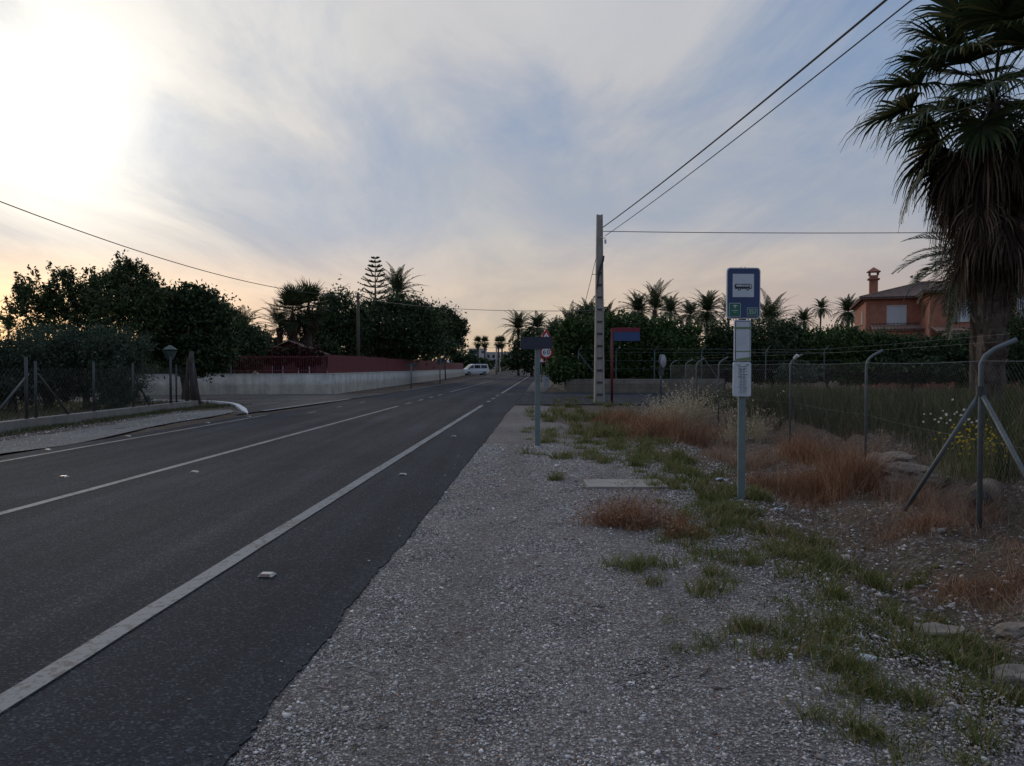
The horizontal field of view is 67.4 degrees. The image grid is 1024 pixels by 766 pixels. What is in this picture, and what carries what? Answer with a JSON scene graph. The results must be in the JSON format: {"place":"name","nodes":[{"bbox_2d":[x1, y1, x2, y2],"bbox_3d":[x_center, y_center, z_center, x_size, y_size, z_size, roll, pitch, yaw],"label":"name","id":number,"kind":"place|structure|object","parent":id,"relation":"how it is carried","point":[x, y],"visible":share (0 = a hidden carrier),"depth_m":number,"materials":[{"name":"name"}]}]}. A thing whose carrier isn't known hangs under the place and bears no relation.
{"place":"outdoors","nodes":[
{"label":"outdoors","id":0,"kind":"place"},
{"bbox_2d":[17,392,391,413],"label":"side road","id":1,"kind":"structure","parent":0,"point":[286,400],"depth_m":37.05,"materials":[{"name":"asphalt"}]},
{"bbox_2d":[0,371,529,715],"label":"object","id":2,"kind":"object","parent":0,"point":[77,570],"depth_m":8.93,"materials":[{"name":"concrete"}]},
{"bbox_2d":[0,373,529,712],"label":"road markings","id":3,"kind":"object","parent":2,"relation":"on","point":[16,693],"visible":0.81,"depth_m":5.65,"materials":[{"name":"paint"}]},
{"bbox_2d":[0,373,534,765],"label":"road shoulder","id":4,"kind":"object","parent":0,"point":[218,649],"visible":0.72,"depth_m":4.29},
{"bbox_2d":[464,374,494,375],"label":"side road","id":5,"kind":"structure","parent":0,"point":[479,375],"depth_m":128.70,"materials":[{"name":"asphalt"}]},
{"bbox_2d":[464,364,488,374],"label":"white van","id":6,"kind":"object","parent":5,"relation":"on","point":[481,369],"visible":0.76,"depth_m":133.28,"materials":[{"name":"paint"}]},
{"bbox_2d":[0,367,1023,743],"bbox_3d":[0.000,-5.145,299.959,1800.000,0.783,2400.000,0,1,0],"label":"ground","id":7,"kind":"structure","parent":0,"point":[914,551],"depth_m":7.87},
{"bbox_2d":[0,326,67,411],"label":"olive tree","id":8,"kind":"object","parent":7,"relation":"on","point":[19,353],"visible":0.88,"depth_m":26.26,"materials":[{"name":"green plant"}]},
{"bbox_2d":[11,320,87,408],"bbox_3d":[-16.798,-0.640,27.849,3.181,3.521,2.760,-1,1,-27],"label":"olive tree","id":9,"kind":"object","parent":7,"relation":"on","point":[55,332],"visible":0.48,"depth_m":27.65,"materials":[{"name":"green plant"}]},
{"bbox_2d":[0,260,105,402],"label":"leafy tree","id":10,"kind":"object","parent":7,"relation":"on","point":[45,305],"visible":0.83,"depth_m":32.60,"materials":[{"name":"green plant"}]},
{"bbox_2d":[46,318,115,407],"bbox_3d":[-15.687,-0.742,28.270,3.226,3.663,2.516,0,1,0],"label":"olive tree","id":11,"kind":"object","parent":7,"relation":"on","point":[75,338],"visible":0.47,"depth_m":27.90,"materials":[{"name":"green plant"}]},
{"bbox_2d":[0,401,197,432],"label":"wall","id":12,"kind":"structure","parent":7,"relation":"on","point":[34,421],"depth_m":21.58,"materials":[{"name":"concrete"}]},
{"bbox_2d":[0,357,194,419],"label":"chain link fence","id":13,"kind":"object","parent":12,"relation":"on","point":[25,384],"visible":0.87,"depth_m":21.51,"materials":[{"name":"metal"}]},
{"bbox_2d":[0,399,214,420],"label":"orchard grass","id":14,"kind":"structure","parent":7,"relation":"on","point":[48,413],"depth_m":27.02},
{"bbox_2d":[0,409,232,453],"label":"gravel strip","id":15,"kind":"object","parent":7,"relation":"on","point":[48,440],"visible":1,"depth_m":17.73,"materials":[{"name":"gravel"}]},
{"bbox_2d":[72,318,161,409],"bbox_3d":[-14.223,-0.598,27.738,3.222,3.606,2.444,0,1,0],"label":"olive tree","id":16,"kind":"object","parent":7,"relation":"on","point":[120,351],"visible":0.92,"depth_m":27.51,"materials":[{"name":"green plant"}]},
{"bbox_2d":[54,249,181,399],"bbox_3d":[-17.403,-2.461,33.678,5.798,6.872,4.643,0,1,0],"label":"leafy tree","id":17,"kind":"object","parent":7,"relation":"on","point":[120,293],"visible":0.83,"depth_m":33.33,"materials":[{"name":"green plant"}]},
{"bbox_2d":[0,410,240,449],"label":"roadside stones","id":18,"kind":"object","parent":7,"relation":"on","point":[26,434],"visible":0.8,"depth_m":19.85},
{"bbox_2d":[0,403,253,436],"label":"verge weeds","id":19,"kind":"object","parent":7,"relation":"on","point":[87,422],"visible":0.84,"depth_m":21.96,"materials":[{"name":"green plant"}]},
{"bbox_2d":[134,278,247,399],"bbox_3d":[-15.281,-2.042,36.230,5.625,5.929,4.794,1,2,35],"label":"dense tree","id":20,"kind":"object","parent":7,"relation":"on","point":[204,332],"visible":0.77,"depth_m":35.42,"materials":[{"name":"green plant"}]},
{"bbox_2d":[185,351,200,403],"bbox_3d":[-13.066,-0.161,31.510,0.643,2.296,0.388,0,1,0],"label":"old trunk","id":21,"kind":"object","parent":7,"relation":"on","point":[189,360],"visible":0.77,"depth_m":31.40,"materials":[{"name":"brown plant"}]},
{"bbox_2d":[128,292,273,374],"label":"dense tree","id":22,"kind":"object","parent":7,"relation":"on","point":[254,346],"visible":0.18,"depth_m":45.53,"materials":[{"name":"green plant"}]},
{"bbox_2d":[224,300,275,374],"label":"date palm","id":23,"kind":"object","parent":7,"relation":"on","point":[244,312],"visible":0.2,"depth_m":55.55,"materials":[{"name":"green plant"}]},
{"bbox_2d":[56,369,464,394],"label":"garden wall","id":24,"kind":"structure","parent":7,"relation":"on","point":[302,383],"depth_m":42.75,"materials":[{"name":"paint"}]},
{"bbox_2d":[232,355,462,372],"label":"slatted fence","id":25,"kind":"object","parent":24,"relation":"on","point":[342,364],"visible":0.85,"depth_m":50.43,"materials":[{"name":"metal"}]},
{"bbox_2d":[243,336,299,373],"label":"bougainvillea","id":26,"kind":"object","parent":7,"relation":"on","point":[278,352],"visible":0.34,"depth_m":47.70,"materials":[{"name":"green plant"}]},
{"bbox_2d":[252,299,301,344],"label":"date palm","id":27,"kind":"object","parent":7,"relation":"on","point":[279,337],"visible":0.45,"depth_m":57.67,"materials":[{"name":"green plant"}]},
{"bbox_2d":[264,281,318,342],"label":"fan palm","id":28,"kind":"object","parent":7,"relation":"on","point":[291,300],"visible":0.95,"depth_m":55.42,"materials":[{"name":"green plant"}]},
{"bbox_2d":[251,323,341,371],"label":"dense tree","id":29,"kind":"object","parent":7,"relation":"on","point":[324,342],"visible":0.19,"depth_m":59.61,"materials":[{"name":"green plant"}]},
{"bbox_2d":[263,340,330,373],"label":"cottage","id":30,"kind":"structure","parent":7,"relation":"on","point":[285,344],"depth_m":54.01,"materials":[{"name":"tile"}]},
{"bbox_2d":[282,277,332,346],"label":"fan palm","id":31,"kind":"object","parent":7,"relation":"on","point":[315,315],"visible":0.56,"depth_m":57.61,"materials":[{"name":"green plant"}]},
{"bbox_2d":[291,344,325,371],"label":"bougainvillea","id":32,"kind":"object","parent":7,"relation":"on","point":[308,352],"visible":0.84,"depth_m":47.88,"materials":[{"name":"green plant"}]},
{"bbox_2d":[303,274,380,356],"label":"round tree","id":33,"kind":"object","parent":7,"relation":"on","point":[340,327],"visible":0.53,"depth_m":65.07,"materials":[{"name":"green plant"}]},
{"bbox_2d":[354,292,361,372],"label":"wooden pole","id":34,"kind":"object","parent":7,"relation":"on","point":[358,331],"visible":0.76,"depth_m":59.82,"materials":[{"name":"brown wood"}]},
{"bbox_2d":[356,256,395,356],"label":"norfolk pine","id":35,"kind":"object","parent":7,"relation":"on","point":[375,276],"visible":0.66,"depth_m":79.57,"materials":[{"name":"green plant"}]},
{"bbox_2d":[371,263,425,301],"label":"date palm","id":36,"kind":"object","parent":7,"relation":"on","point":[394,277],"visible":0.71,"depth_m":83.12,"materials":[{"name":"green plant"}]},
{"bbox_2d":[346,284,468,368],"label":"round tree","id":37,"kind":"object","parent":7,"relation":"on","point":[409,331],"visible":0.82,"depth_m":68.77,"materials":[{"name":"green plant"}]},
{"bbox_2d":[425,297,470,363],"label":"round tree","id":38,"kind":"object","parent":7,"relation":"on","point":[458,324],"visible":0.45,"depth_m":106.97,"materials":[{"name":"green plant"}]},
{"bbox_2d":[443,348,494,368],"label":"round tree","id":39,"kind":"object","parent":7,"relation":"on","point":[462,357],"visible":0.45,"depth_m":158.10,"materials":[{"name":"green plant"}]},
{"bbox_2d":[499,309,533,375],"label":"date palm","id":40,"kind":"object","parent":7,"relation":"on","point":[517,319],"visible":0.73,"depth_m":124.27,"materials":[{"name":"green plant"}]},
{"bbox_2d":[502,325,551,375],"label":"round tree","id":41,"kind":"object","parent":7,"relation":"on","point":[525,362],"visible":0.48,"depth_m":117.05,"materials":[{"name":"green plant"}]},
{"bbox_2d":[520,310,549,335],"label":"date palm","id":42,"kind":"object","parent":7,"relation":"on","point":[535,319],"visible":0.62,"depth_m":121.42,"materials":[{"name":"green plant"}]},
{"bbox_2d":[544,305,607,362],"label":"round tree","id":43,"kind":"object","parent":7,"relation":"on","point":[574,315],"visible":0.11,"depth_m":74.47,"materials":[{"name":"green plant"}]},
{"bbox_2d":[540,296,626,386],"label":"hedge bush","id":44,"kind":"object","parent":7,"relation":"on","point":[576,335],"visible":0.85,"depth_m":46.86,"materials":[{"name":"green plant"}]},
{"bbox_2d":[592,214,605,402],"bbox_3d":[3.704,-3.160,32.892,0.616,8.080,0.410,0,1,-3],"label":"utility pole","id":45,"kind":"object","parent":7,"relation":"on","point":[599,390],"visible":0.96,"depth_m":32.84,"materials":[{"name":"concrete"}]},
{"bbox_2d":[603,0,886,226],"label":"power cable","id":46,"kind":"object","parent":45,"relation":"attached to","point":[824,51],"visible":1,"depth_m":15.55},
{"bbox_2d":[605,0,911,235],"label":"power cable","id":47,"kind":"object","parent":45,"relation":"attached to","point":[783,101],"visible":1,"depth_m":15.40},
{"bbox_2d":[187,405,1023,765],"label":"gravel verge","id":48,"kind":"structure","parent":7,"relation":"on","point":[507,433],"depth_m":4.02,"materials":[{"name":"gravel"}]},
{"bbox_2d":[520,337,552,445],"bbox_3d":[0.475,0.229,15.022,0.634,2.265,0.079,0,1,-4],"label":"street name sign","id":49,"kind":"object","parent":48,"relation":"on","point":[537,344],"visible":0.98,"depth_m":15.00,"materials":[{"name":"grey metal"}]},
{"bbox_2d":[583,479,667,490],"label":"concrete slab","id":50,"kind":"structure","parent":48,"relation":"on","point":[601,484],"depth_m":9.95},
{"bbox_2d":[568,481,711,533],"bbox_3d":[1.264,1.175,7.532,1.378,0.546,1.206,1,2,33],"label":"dry shrub","id":51,"kind":"object","parent":48,"relation":"on","point":[632,514],"visible":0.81,"depth_m":7.48,"materials":[{"name":"plant"}]},
{"bbox_2d":[650,511,715,541],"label":"dry shrub","id":52,"kind":"object","parent":48,"relation":"on","point":[672,533],"visible":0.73,"depth_m":7.00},
{"bbox_2d":[590,403,641,426],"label":"dry shrub","id":53,"kind":"object","parent":7,"relation":"on","point":[613,416],"visible":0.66,"depth_m":21.27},
{"bbox_2d":[590,301,661,378],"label":"hedge bush","id":54,"kind":"object","parent":7,"relation":"on","point":[627,370],"visible":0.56,"depth_m":47.24,"materials":[{"name":"green plant"}]},
{"bbox_2d":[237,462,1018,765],"bbox_3d":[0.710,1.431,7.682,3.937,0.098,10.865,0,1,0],"label":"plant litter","id":55,"kind":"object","parent":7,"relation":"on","point":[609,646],"visible":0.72,"depth_m":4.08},
{"bbox_2d":[616,289,658,355],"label":"date palm","id":56,"kind":"object","parent":7,"relation":"on","point":[636,302],"visible":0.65,"depth_m":91.67,"materials":[{"name":"green plant"}]},
{"bbox_2d":[554,379,723,392],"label":"wall","id":57,"kind":"structure","parent":7,"relation":"on","point":[619,385],"depth_m":46.32,"materials":[{"name":"concrete"}]},
{"bbox_2d":[578,345,871,378],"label":"wire fence","id":58,"kind":"object","parent":57,"relation":"on","point":[701,352],"visible":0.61,"depth_m":46.35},
{"bbox_2d":[623,279,685,323],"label":"date palm","id":59,"kind":"object","parent":7,"relation":"on","point":[655,301],"visible":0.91,"depth_m":89.12,"materials":[{"name":"green plant"}]},
{"bbox_2d":[595,400,735,448],"bbox_3d":[3.506,0.833,17.621,3.374,1.160,3.990,0,1,0],"label":"dry shrub","id":60,"kind":"object","parent":7,"relation":"on","point":[673,430],"visible":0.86,"depth_m":17.30,"materials":[{"name":"plant"}]},
{"bbox_2d":[656,291,691,322],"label":"date palm","id":61,"kind":"object","parent":7,"relation":"on","point":[671,306],"visible":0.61,"depth_m":97.45,"materials":[{"name":"green plant"}]},
{"bbox_2d":[631,312,723,378],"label":"hedge bush","id":62,"kind":"object","parent":7,"relation":"on","point":[686,339],"visible":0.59,"depth_m":47.59,"materials":[{"name":"green plant"}]},
{"bbox_2d":[676,297,700,325],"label":"date palm","id":63,"kind":"object","parent":7,"relation":"on","point":[692,311],"visible":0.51,"depth_m":108.73,"materials":[{"name":"green plant"}]},
{"bbox_2d":[680,288,725,334],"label":"date palm","id":64,"kind":"object","parent":7,"relation":"on","point":[706,302],"visible":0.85,"depth_m":103.77,"materials":[{"name":"green plant"}]},
{"bbox_2d":[691,312,737,390],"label":"hedge bush","id":65,"kind":"object","parent":7,"relation":"on","point":[718,340],"visible":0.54,"depth_m":49.22,"materials":[{"name":"green plant"}]},
{"bbox_2d":[692,443,784,472],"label":"dry shrub","id":66,"kind":"object","parent":7,"relation":"on","point":[753,463],"visible":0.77,"depth_m":13.33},
{"bbox_2d":[726,267,760,499],"bbox_3d":[2.748,0.086,9.173,0.405,2.929,0.082,0,1,-2],"label":"bus stop sign","id":67,"kind":"object","parent":7,"relation":"on","point":[742,295],"visible":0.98,"depth_m":9.13,"materials":[{"name":"grey metal"}]},
{"bbox_2d":[722,384,791,434],"bbox_3d":[5.925,0.522,18.477,1.372,1.430,3.139,0,1,0],"label":"dry shrub","id":68,"kind":"object","parent":7,"relation":"on","point":[761,411],"visible":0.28,"depth_m":18.42,"materials":[{"name":"beige plant"}]},
{"bbox_2d":[715,306,818,387],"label":"hedge bush","id":69,"kind":"object","parent":7,"relation":"on","point":[782,333],"visible":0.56,"depth_m":48.74,"materials":[{"name":"green plant"}]},
{"bbox_2d":[515,394,1023,765],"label":"weeds","id":70,"kind":"object","parent":7,"relation":"on","point":[731,512],"visible":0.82,"depth_m":4.97,"materials":[{"name":"green plant"}]},
{"bbox_2d":[721,456,839,501],"bbox_3d":[3.930,1.282,10.464,1.693,0.560,2.110,0,1,-16],"label":"dry shrub","id":71,"kind":"object","parent":7,"relation":"on","point":[763,482],"visible":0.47,"depth_m":10.62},
{"bbox_2d":[754,287,811,383],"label":"date palm","id":72,"kind":"object","parent":7,"relation":"on","point":[768,310],"visible":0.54,"depth_m":67.25,"materials":[{"name":"green plant"}]},
{"bbox_2d":[555,409,1023,716],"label":"leafy weeds","id":73,"kind":"object","parent":7,"relation":"on","point":[900,657],"visible":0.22,"depth_m":6.19,"materials":[{"name":"green plant"}]},
{"bbox_2d":[773,359,830,386],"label":"field shrub","id":74,"kind":"object","parent":7,"relation":"on","point":[795,363],"visible":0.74,"depth_m":37.61,"materials":[{"name":"green plant"}]},
{"bbox_2d":[790,306,820,332],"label":"date palm","id":75,"kind":"object","parent":7,"relation":"on","point":[804,315],"visible":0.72,"depth_m":124.01,"materials":[{"name":"green plant"}]},
{"bbox_2d":[764,422,863,468],"bbox_3d":[5.108,1.006,12.925,1.823,0.870,4.123,0,1,0],"label":"dry shrub","id":76,"kind":"object","parent":7,"relation":"on","point":[792,450],"visible":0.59,"depth_m":12.65,"materials":[{"name":"plant"}]},
{"bbox_2d":[613,438,1023,758],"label":"loose stones","id":77,"kind":"object","parent":7,"relation":"on","point":[941,608],"visible":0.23,"depth_m":6.59,"materials":[{"name":"gravel"}]},
{"bbox_2d":[618,406,1023,717],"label":"dry grass","id":78,"kind":"structure","parent":7,"relation":"on","point":[873,509],"depth_m":7.79,"materials":[{"name":"plant"}]},
{"bbox_2d":[810,296,833,327],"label":"date palm","id":79,"kind":"object","parent":7,"relation":"on","point":[821,310],"visible":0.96,"depth_m":129.19,"materials":[{"name":"green plant"}]},
{"bbox_2d":[785,317,868,387],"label":"hedge bush","id":80,"kind":"object","parent":7,"relation":"on","point":[822,340],"visible":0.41,"depth_m":47.95,"materials":[{"name":"green plant"}]},
{"bbox_2d":[830,293,857,328],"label":"date palm","id":81,"kind":"object","parent":7,"relation":"on","point":[847,304],"visible":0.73,"depth_m":109.30,"materials":[{"name":"green plant"}]},
{"bbox_2d":[670,333,1023,540],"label":"chain link fence","id":82,"kind":"object","parent":7,"relation":"on","point":[980,399],"visible":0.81,"depth_m":8.91,"materials":[{"name":"metal"}]},
{"bbox_2d":[682,376,1023,483],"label":"field grass","id":83,"kind":"structure","parent":7,"relation":"on","point":[1011,422],"depth_m":14.30,"materials":[{"name":"plant"}]},
{"bbox_2d":[772,430,943,512],"bbox_3d":[4.492,1.025,9.973,2.404,1.080,2.379,0,1,0],"label":"dry shrub","id":84,"kind":"object","parent":7,"relation":"on","point":[846,479],"visible":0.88,"depth_m":9.69,"materials":[{"name":"plant"}]},
{"bbox_2d":[827,324,901,390],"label":"hedge bush","id":85,"kind":"object","parent":7,"relation":"on","point":[852,342],"visible":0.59,"depth_m":46.41,"materials":[{"name":"green plant"}]},
{"bbox_2d":[863,451,915,469],"bbox_3d":[5.362,1.148,10.926,0.638,0.313,0.730,0,1,0],"label":"bank rock","id":86,"kind":"object","parent":7,"relation":"on","point":[899,454],"visible":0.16,"depth_m":10.76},
{"bbox_2d":[877,461,949,488],"bbox_3d":[4.983,1.178,9.742,0.861,0.345,0.631,0,1,0],"label":"bank rock","id":87,"kind":"object","parent":7,"relation":"on","point":[898,469],"visible":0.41,"depth_m":9.53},
{"bbox_2d":[860,328,968,388],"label":"hedge bush","id":88,"kind":"object","parent":7,"relation":"on","point":[925,352],"visible":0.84,"depth_m":44.97,"materials":[{"name":"green plant"}]},
{"bbox_2d":[848,502,980,551],"bbox_3d":[3.958,1.369,7.421,1.270,0.461,1.079,1,1,26],"label":"dry shrub","id":89,"kind":"object","parent":7,"relation":"on","point":[926,523],"visible":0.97,"depth_m":7.38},
{"bbox_2d":[870,470,971,518],"bbox_3d":[4.811,1.176,8.772,1.228,0.527,1.894,0,1,0],"label":"dry shrub","id":90,"kind":"object","parent":7,"relation":"on","point":[924,495],"visible":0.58,"depth_m":8.78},
{"bbox_2d":[838,0,1023,412],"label":"fan palm","id":91,"kind":"object","parent":7,"relation":"on","point":[975,192],"visible":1,"depth_m":13.88,"materials":[{"name":"green plant"}]},
{"bbox_2d":[913,622,964,640],"bbox_3d":[2.613,1.559,4.776,0.383,0.084,0.195,0,1,0],"label":"flat rock","id":92,"kind":"object","parent":7,"relation":"on","point":[939,627],"visible":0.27,"depth_m":4.77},
{"bbox_2d":[891,217,1023,403],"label":"date palm","id":93,"kind":"object","parent":7,"relation":"on","point":[950,317],"visible":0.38,"depth_m":17.49,"materials":[{"name":"green plant"}]},
{"bbox_2d":[892,560,1023,614],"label":"dry shrub","id":94,"kind":"object","parent":7,"relation":"on","point":[950,586],"visible":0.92,"depth_m":5.65,"materials":[{"name":"plant"}]},
{"bbox_2d":[904,399,1022,482],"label":"wild flowers","id":95,"kind":"object","parent":7,"relation":"on","point":[966,460],"visible":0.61,"depth_m":8.85,"materials":[{"name":"yellow plant"}]},
{"bbox_2d":[910,478,1023,526],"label":"dry shrub","id":96,"kind":"object","parent":7,"relation":"on","point":[954,514],"visible":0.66,"depth_m":7.82,"materials":[{"name":"plant"}]},
{"bbox_2d":[934,308,1023,386],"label":"hedge bush","id":97,"kind":"object","parent":7,"relation":"on","point":[1014,327],"visible":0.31,"depth_m":45.32,"materials":[{"name":"green plant"}]},
{"bbox_2d":[962,478,1002,513],"bbox_3d":[5.076,1.220,8.249,0.320,0.320,0.717,1,2,39],"label":"rock","id":98,"kind":"object","parent":7,"relation":"in","point":[987,486],"visible":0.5,"depth_m":8.01,"materials":[{"name":"stone"}]},
{"bbox_2d":[988,664,1023,687],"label":"flat rock","id":99,"kind":"object","parent":7,"relation":"on","point":[1011,669],"visible":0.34,"depth_m":4.20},
{"bbox_2d":[990,621,1023,638],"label":"flat rock","id":100,"kind":"object","parent":7,"relation":"on","point":[1007,628],"visible":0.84,"depth_m":4.93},
{"bbox_3d":[-18.100,-2.800,23.644,0.600,7.665,0.320,0,1,-17],"label":"wooden pole","id":101,"kind":"object","parent":7,"relation":"on","visible":0},
{"bbox_2d":[0,201,357,295],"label":"power cable","id":102,"kind":"object","parent":101,"relation":"attached to","point":[159,257],"visible":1,"depth_m":34.42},
{"bbox_2d":[0,0,1023,360],"label":"sky","id":103,"kind":"structure","parent":0,"point":[476,147],"materials":[{"name":"blue"}]},
{"bbox_2d":[526,375,552,391],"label":"pavement","id":104,"kind":"structure","parent":0,"point":[531,387],"depth_m":59.26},
{"bbox_2d":[625,379,737,428],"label":"feather grass","id":105,"kind":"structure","parent":0,"point":[697,411],"depth_m":20.01,"materials":[{"name":"plant"}]},
{"bbox_2d":[515,391,958,404],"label":"side road","id":106,"kind":"structure","parent":0,"point":[527,398],"depth_m":37.15,"materials":[{"name":"asphalt"}]},
{"bbox_2d":[611,328,639,402],"bbox_3d":[4.758,-0.666,32.283,1.217,3.320,0.110,0,1,1],"label":"street sign","id":107,"kind":"object","parent":106,"relation":"on","point":[625,334],"visible":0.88,"depth_m":32.22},
{"bbox_2d":[705,390,784,443],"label":"feather grass","id":108,"kind":"object","parent":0,"point":[753,435],"depth_m":16.06,"materials":[{"name":"plant"}]},
{"bbox_2d":[849,267,1023,389],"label":"brick house","id":109,"kind":"structure","parent":0,"point":[874,309],"depth_m":58.89,"materials":[{"name":"brick"}]},
{"bbox_2d":[886,305,906,324],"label":"window","id":110,"kind":"structure","parent":109,"relation":"in","point":[895,313],"depth_m":59.12,"materials":[{"name":"paint"}]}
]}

